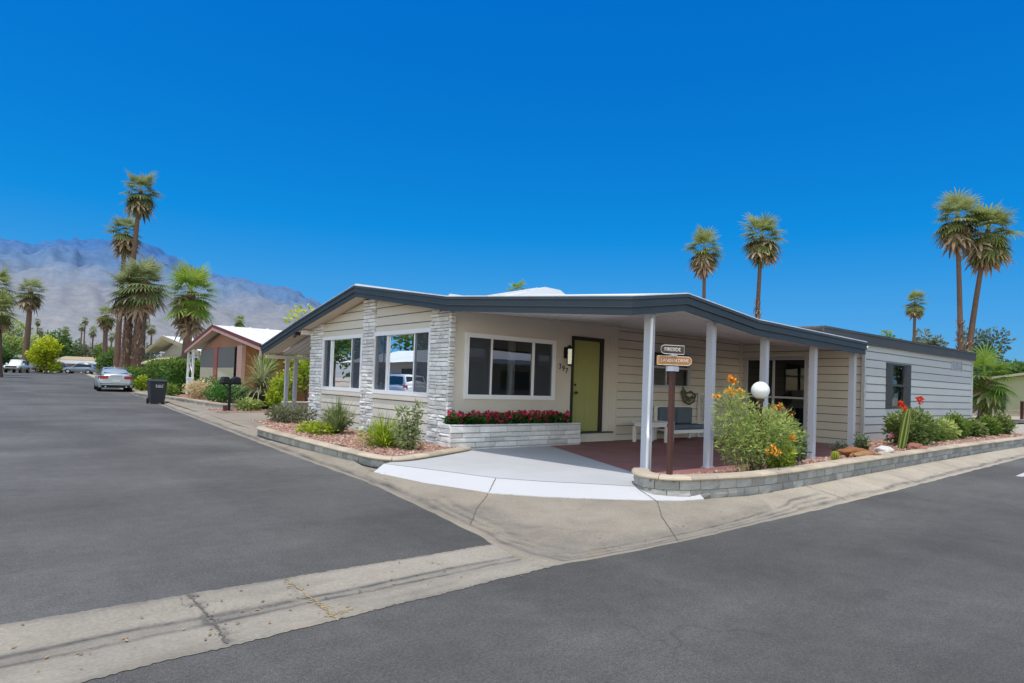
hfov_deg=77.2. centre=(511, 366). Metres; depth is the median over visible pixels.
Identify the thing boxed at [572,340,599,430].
door
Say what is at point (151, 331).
palm tree
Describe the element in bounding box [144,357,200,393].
hedge
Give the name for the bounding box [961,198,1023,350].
palm tree
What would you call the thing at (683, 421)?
garden bench
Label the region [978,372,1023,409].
mobile home
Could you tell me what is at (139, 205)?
palm tree
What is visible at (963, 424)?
leafy shrub
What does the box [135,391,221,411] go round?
pavement
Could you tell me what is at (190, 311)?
palm tree
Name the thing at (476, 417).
flower plant
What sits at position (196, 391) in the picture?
garden shrub
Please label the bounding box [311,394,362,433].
spiky shrub
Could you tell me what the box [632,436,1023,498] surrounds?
retaining wall
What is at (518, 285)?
palm tree
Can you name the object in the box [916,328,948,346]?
tree
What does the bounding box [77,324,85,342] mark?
palm tree
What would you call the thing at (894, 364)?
window
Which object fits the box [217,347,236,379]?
window
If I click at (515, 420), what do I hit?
flower plant
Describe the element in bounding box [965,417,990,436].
leafy shrub
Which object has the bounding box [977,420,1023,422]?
road
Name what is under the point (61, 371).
parked car
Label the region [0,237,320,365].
mountains
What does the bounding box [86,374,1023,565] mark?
kerb
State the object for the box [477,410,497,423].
flower plant
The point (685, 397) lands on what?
wall ornament
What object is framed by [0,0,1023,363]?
sky
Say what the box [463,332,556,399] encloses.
window
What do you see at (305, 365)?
tree
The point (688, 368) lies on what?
window
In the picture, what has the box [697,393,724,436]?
lattice panel
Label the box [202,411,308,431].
driveway
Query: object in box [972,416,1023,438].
driveway
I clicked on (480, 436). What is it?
stone planter
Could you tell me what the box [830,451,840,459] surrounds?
barrel cactus
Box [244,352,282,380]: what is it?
spiky plant
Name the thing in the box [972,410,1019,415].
wall
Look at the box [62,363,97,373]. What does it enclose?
parked car
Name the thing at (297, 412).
grey shrub
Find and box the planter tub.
[243,393,272,408]
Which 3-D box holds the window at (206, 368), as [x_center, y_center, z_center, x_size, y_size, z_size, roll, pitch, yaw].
[-16.593,-0.111,35.012,0.128,1.770,2.900,3,-2,-39]
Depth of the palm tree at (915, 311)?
75.02 m
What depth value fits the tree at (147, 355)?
122.81 m
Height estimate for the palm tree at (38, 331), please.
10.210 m
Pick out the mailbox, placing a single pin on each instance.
(231, 381)
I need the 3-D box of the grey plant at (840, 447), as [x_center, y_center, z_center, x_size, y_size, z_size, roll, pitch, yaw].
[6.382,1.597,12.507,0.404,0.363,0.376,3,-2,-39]
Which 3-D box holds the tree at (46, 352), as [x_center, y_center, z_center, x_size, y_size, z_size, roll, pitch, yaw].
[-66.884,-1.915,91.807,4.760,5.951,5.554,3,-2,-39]
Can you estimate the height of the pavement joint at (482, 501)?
0.181 m
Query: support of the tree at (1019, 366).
on the ground
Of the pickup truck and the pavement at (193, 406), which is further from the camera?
the pickup truck
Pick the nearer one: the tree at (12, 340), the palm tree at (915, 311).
the palm tree at (915, 311)
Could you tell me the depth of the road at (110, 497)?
4.79 m
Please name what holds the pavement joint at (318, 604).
on the gutter
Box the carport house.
[57,356,100,372]
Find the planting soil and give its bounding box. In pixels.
[173,394,239,403]
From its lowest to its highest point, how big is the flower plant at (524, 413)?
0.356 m
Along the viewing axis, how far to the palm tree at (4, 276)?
70.43 m
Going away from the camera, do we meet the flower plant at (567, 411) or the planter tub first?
the flower plant at (567, 411)
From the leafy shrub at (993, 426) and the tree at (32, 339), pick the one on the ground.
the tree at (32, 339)
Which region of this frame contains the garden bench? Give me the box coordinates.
[653,406,703,439]
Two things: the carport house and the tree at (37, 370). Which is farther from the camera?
the carport house
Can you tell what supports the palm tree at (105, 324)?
on the ground
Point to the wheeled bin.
(156, 389)
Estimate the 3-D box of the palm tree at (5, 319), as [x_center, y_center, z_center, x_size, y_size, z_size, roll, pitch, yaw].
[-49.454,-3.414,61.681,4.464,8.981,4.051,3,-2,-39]
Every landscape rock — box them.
[836,447,875,456]
[849,451,880,456]
[873,445,894,453]
[905,443,927,449]
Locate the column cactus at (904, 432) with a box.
[897,409,910,450]
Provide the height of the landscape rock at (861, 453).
0.171 m
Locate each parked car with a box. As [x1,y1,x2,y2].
[31,362,66,372]
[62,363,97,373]
[93,366,133,391]
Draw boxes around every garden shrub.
[133,374,147,390]
[166,382,180,395]
[181,378,213,398]
[190,375,221,396]
[201,381,254,403]
[232,396,265,410]
[262,376,291,410]
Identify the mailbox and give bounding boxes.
[219,377,240,410]
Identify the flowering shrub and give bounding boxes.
[709,374,806,471]
[744,402,809,464]
[881,396,943,445]
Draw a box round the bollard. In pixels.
[1020,401,1023,419]
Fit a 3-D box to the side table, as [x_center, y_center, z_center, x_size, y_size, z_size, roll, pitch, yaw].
[3.146,1.478,14.586,0.720,0.464,0.500,3,-2,-39]
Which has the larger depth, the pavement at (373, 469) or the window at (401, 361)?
the window at (401, 361)
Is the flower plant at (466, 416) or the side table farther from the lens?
the side table
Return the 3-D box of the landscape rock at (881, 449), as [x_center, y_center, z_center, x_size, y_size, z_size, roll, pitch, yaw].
[6.999,1.599,12.082,0.240,0.239,0.368,3,-2,-39]
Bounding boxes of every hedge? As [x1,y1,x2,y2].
[120,365,153,388]
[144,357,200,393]
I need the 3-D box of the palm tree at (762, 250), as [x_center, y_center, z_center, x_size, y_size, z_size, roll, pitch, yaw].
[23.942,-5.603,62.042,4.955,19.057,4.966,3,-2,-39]
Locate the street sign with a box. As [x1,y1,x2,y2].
[656,345,691,474]
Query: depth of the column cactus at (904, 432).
13.20 m
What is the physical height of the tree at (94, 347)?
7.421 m
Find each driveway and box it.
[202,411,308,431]
[384,446,635,485]
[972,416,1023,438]
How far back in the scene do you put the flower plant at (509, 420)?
12.45 m
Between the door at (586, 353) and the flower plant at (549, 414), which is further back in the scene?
the door at (586, 353)
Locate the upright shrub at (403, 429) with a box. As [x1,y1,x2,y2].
[386,399,425,449]
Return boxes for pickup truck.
[3,359,30,372]
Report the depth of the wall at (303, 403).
21.25 m
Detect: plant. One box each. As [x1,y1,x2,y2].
[233,350,283,397]
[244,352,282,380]
[294,420,338,434]
[355,407,413,449]
[442,409,462,424]
[456,410,474,424]
[463,409,480,423]
[474,411,491,424]
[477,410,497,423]
[491,411,506,423]
[500,410,513,423]
[506,412,522,423]
[514,409,530,423]
[524,410,540,423]
[533,410,549,422]
[542,410,551,422]
[546,410,559,422]
[551,410,569,422]
[559,410,571,422]
[763,442,797,468]
[789,436,811,462]
[829,440,847,454]
[852,433,871,449]
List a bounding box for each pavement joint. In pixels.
[188,594,227,642]
[283,578,337,619]
[284,580,336,616]
[470,478,495,523]
[636,487,677,539]
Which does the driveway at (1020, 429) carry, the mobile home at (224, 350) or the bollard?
the bollard
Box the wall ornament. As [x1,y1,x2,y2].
[681,387,695,404]
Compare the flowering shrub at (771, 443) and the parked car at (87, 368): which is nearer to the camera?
the flowering shrub at (771, 443)
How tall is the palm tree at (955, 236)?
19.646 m
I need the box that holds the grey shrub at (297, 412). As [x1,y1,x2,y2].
[264,398,318,423]
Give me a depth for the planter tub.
24.11 m
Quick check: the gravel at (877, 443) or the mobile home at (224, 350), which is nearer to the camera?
the gravel at (877, 443)
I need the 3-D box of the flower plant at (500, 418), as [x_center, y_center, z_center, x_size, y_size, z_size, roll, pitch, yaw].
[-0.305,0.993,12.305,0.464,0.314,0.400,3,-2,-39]
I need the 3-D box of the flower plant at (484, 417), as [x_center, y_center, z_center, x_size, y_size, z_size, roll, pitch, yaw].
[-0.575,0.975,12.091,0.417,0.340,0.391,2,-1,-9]
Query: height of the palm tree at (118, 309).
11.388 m
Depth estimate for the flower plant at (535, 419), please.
12.76 m
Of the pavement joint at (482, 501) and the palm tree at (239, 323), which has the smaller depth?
the pavement joint at (482, 501)
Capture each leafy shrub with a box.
[913,419,950,441]
[935,415,962,439]
[943,410,975,437]
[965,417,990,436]
[977,412,1004,435]
[993,412,1018,433]
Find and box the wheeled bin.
[146,379,168,403]
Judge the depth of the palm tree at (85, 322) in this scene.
152.06 m
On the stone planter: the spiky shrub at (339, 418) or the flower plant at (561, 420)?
the flower plant at (561, 420)
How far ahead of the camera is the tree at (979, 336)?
78.36 m
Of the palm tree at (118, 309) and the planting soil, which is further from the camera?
the palm tree at (118, 309)
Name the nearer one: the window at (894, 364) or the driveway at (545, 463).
the driveway at (545, 463)
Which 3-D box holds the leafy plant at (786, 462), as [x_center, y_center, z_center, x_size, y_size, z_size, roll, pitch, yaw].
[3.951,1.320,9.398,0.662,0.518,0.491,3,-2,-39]
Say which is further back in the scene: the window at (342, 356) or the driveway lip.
the window at (342, 356)
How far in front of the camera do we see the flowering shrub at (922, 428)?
14.11 m
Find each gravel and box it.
[203,408,271,411]
[252,419,455,455]
[690,433,1023,473]
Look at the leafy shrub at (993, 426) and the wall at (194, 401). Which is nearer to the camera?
the leafy shrub at (993, 426)
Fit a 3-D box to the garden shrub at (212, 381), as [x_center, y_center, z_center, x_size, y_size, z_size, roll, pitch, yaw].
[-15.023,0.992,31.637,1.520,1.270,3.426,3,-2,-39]
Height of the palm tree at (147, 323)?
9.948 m
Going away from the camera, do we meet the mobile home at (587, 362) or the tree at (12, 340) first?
the mobile home at (587, 362)
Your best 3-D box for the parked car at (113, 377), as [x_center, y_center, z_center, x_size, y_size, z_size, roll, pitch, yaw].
[-24.569,0.733,39.566,2.104,1.552,4.816,3,-2,-39]
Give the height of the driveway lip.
0.165 m
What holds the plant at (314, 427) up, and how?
on the gravel at (348, 437)
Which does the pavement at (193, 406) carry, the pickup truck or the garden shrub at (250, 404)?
the garden shrub at (250, 404)
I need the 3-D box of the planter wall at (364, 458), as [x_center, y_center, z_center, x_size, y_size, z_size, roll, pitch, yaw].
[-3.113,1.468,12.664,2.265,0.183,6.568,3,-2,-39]
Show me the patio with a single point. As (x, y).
(687, 455)
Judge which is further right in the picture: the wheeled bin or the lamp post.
the lamp post
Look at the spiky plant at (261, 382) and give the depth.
24.43 m
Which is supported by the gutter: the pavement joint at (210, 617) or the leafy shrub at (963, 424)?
the pavement joint at (210, 617)
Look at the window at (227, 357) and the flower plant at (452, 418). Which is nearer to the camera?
the flower plant at (452, 418)
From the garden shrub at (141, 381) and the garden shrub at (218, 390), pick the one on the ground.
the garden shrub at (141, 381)
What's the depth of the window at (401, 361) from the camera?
13.35 m
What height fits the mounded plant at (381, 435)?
0.787 m
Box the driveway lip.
[374,464,703,500]
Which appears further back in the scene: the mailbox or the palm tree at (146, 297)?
the palm tree at (146, 297)
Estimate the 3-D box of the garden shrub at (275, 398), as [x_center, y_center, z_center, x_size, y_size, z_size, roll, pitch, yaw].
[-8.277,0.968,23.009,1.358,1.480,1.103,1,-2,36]
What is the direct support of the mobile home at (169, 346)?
on the ground
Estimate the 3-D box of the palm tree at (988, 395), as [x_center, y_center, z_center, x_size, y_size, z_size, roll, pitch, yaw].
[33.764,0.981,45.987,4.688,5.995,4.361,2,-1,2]
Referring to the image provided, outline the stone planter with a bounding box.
[437,423,580,448]
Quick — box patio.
[553,435,868,473]
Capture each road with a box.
[0,371,1023,682]
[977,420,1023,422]
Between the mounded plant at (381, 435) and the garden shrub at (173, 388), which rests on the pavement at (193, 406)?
the garden shrub at (173, 388)
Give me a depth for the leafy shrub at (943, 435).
15.57 m
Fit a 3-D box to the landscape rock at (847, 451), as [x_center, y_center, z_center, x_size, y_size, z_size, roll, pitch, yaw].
[6.190,1.545,11.550,0.634,0.213,0.294,1,-2,33]
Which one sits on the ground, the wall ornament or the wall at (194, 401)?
the wall at (194, 401)
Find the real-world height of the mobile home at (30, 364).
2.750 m
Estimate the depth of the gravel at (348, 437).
11.89 m
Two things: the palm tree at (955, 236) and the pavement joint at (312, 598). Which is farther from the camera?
the palm tree at (955, 236)
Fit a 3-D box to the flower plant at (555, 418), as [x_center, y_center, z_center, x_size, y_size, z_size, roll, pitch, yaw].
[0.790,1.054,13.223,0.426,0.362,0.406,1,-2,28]
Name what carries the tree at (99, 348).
on the ground
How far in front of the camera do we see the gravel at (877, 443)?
14.05 m
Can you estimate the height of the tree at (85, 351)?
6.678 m
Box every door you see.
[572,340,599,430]
[743,357,807,438]
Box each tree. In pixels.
[0,261,21,312]
[0,287,24,376]
[2,316,36,354]
[2,343,20,370]
[13,276,50,372]
[14,335,38,354]
[19,345,43,372]
[24,334,64,373]
[35,318,41,339]
[36,327,42,336]
[36,328,82,359]
[67,342,94,360]
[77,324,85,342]
[81,317,88,344]
[82,341,112,356]
[89,325,97,356]
[93,306,115,366]
[93,343,113,368]
[96,347,113,369]
[102,215,143,366]
[104,259,158,367]
[108,332,114,346]
[113,254,171,368]
[118,167,166,367]
[144,320,149,364]
[144,342,162,366]
[146,323,156,358]
[162,257,222,364]
[232,314,245,326]
[269,349,309,400]
[284,303,313,323]
[506,280,526,291]
[681,225,723,298]
[739,211,788,319]
[880,330,901,338]
[902,289,930,341]
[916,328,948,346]
[929,186,992,350]
[954,326,1016,408]
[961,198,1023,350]
[966,340,1023,419]
[991,358,1023,375]
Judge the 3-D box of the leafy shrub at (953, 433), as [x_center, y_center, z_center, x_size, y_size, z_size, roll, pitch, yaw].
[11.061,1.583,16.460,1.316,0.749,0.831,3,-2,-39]
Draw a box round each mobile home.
[2,354,35,371]
[141,335,201,364]
[184,324,308,400]
[260,284,976,470]
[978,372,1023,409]
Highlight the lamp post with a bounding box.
[751,382,769,469]
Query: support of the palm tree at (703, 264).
on the ground
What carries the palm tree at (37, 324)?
on the ground
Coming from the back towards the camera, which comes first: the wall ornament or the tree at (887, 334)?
the tree at (887, 334)
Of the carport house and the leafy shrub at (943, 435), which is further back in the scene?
the carport house
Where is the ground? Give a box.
[3,371,1023,485]
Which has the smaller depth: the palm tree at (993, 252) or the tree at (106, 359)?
the palm tree at (993, 252)
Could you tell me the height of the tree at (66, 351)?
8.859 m
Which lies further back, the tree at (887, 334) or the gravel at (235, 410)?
the tree at (887, 334)
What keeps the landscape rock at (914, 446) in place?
on the gravel at (877, 443)
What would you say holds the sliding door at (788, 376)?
in the mobile home at (587, 362)
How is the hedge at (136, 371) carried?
on the ground
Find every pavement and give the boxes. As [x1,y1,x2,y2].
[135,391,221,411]
[360,464,423,471]
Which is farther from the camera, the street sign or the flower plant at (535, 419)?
the flower plant at (535, 419)
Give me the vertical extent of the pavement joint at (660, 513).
0.174 m
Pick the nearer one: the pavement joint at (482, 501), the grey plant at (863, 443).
the pavement joint at (482, 501)
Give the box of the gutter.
[0,544,556,682]
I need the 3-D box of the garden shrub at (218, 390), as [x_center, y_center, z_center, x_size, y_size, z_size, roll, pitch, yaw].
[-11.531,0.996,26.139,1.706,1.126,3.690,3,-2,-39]
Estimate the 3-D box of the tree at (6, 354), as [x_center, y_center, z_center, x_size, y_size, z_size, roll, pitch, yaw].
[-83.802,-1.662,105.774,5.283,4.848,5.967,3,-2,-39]
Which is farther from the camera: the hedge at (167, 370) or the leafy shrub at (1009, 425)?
the hedge at (167, 370)
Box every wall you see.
[133,392,243,408]
[256,425,470,467]
[281,401,308,415]
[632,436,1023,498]
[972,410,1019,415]
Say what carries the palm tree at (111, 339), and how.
on the ground
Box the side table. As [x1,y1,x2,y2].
[632,421,667,442]
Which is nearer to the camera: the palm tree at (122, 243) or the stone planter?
the stone planter
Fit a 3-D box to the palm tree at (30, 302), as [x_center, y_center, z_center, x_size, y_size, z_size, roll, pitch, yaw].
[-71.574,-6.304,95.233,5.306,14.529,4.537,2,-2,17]
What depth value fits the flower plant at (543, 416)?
12.93 m
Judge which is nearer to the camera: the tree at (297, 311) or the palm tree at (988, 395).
the tree at (297, 311)
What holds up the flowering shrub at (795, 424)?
on the gravel at (877, 443)
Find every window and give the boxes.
[200,348,213,380]
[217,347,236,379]
[321,334,363,391]
[371,328,430,396]
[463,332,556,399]
[653,349,690,388]
[884,363,905,407]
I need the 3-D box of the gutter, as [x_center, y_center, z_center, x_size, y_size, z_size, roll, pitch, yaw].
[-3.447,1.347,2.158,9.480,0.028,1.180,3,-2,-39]
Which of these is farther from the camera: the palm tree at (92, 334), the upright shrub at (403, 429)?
the palm tree at (92, 334)
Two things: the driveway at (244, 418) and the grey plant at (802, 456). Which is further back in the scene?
the driveway at (244, 418)
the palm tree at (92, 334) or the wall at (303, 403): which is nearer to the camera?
the wall at (303, 403)

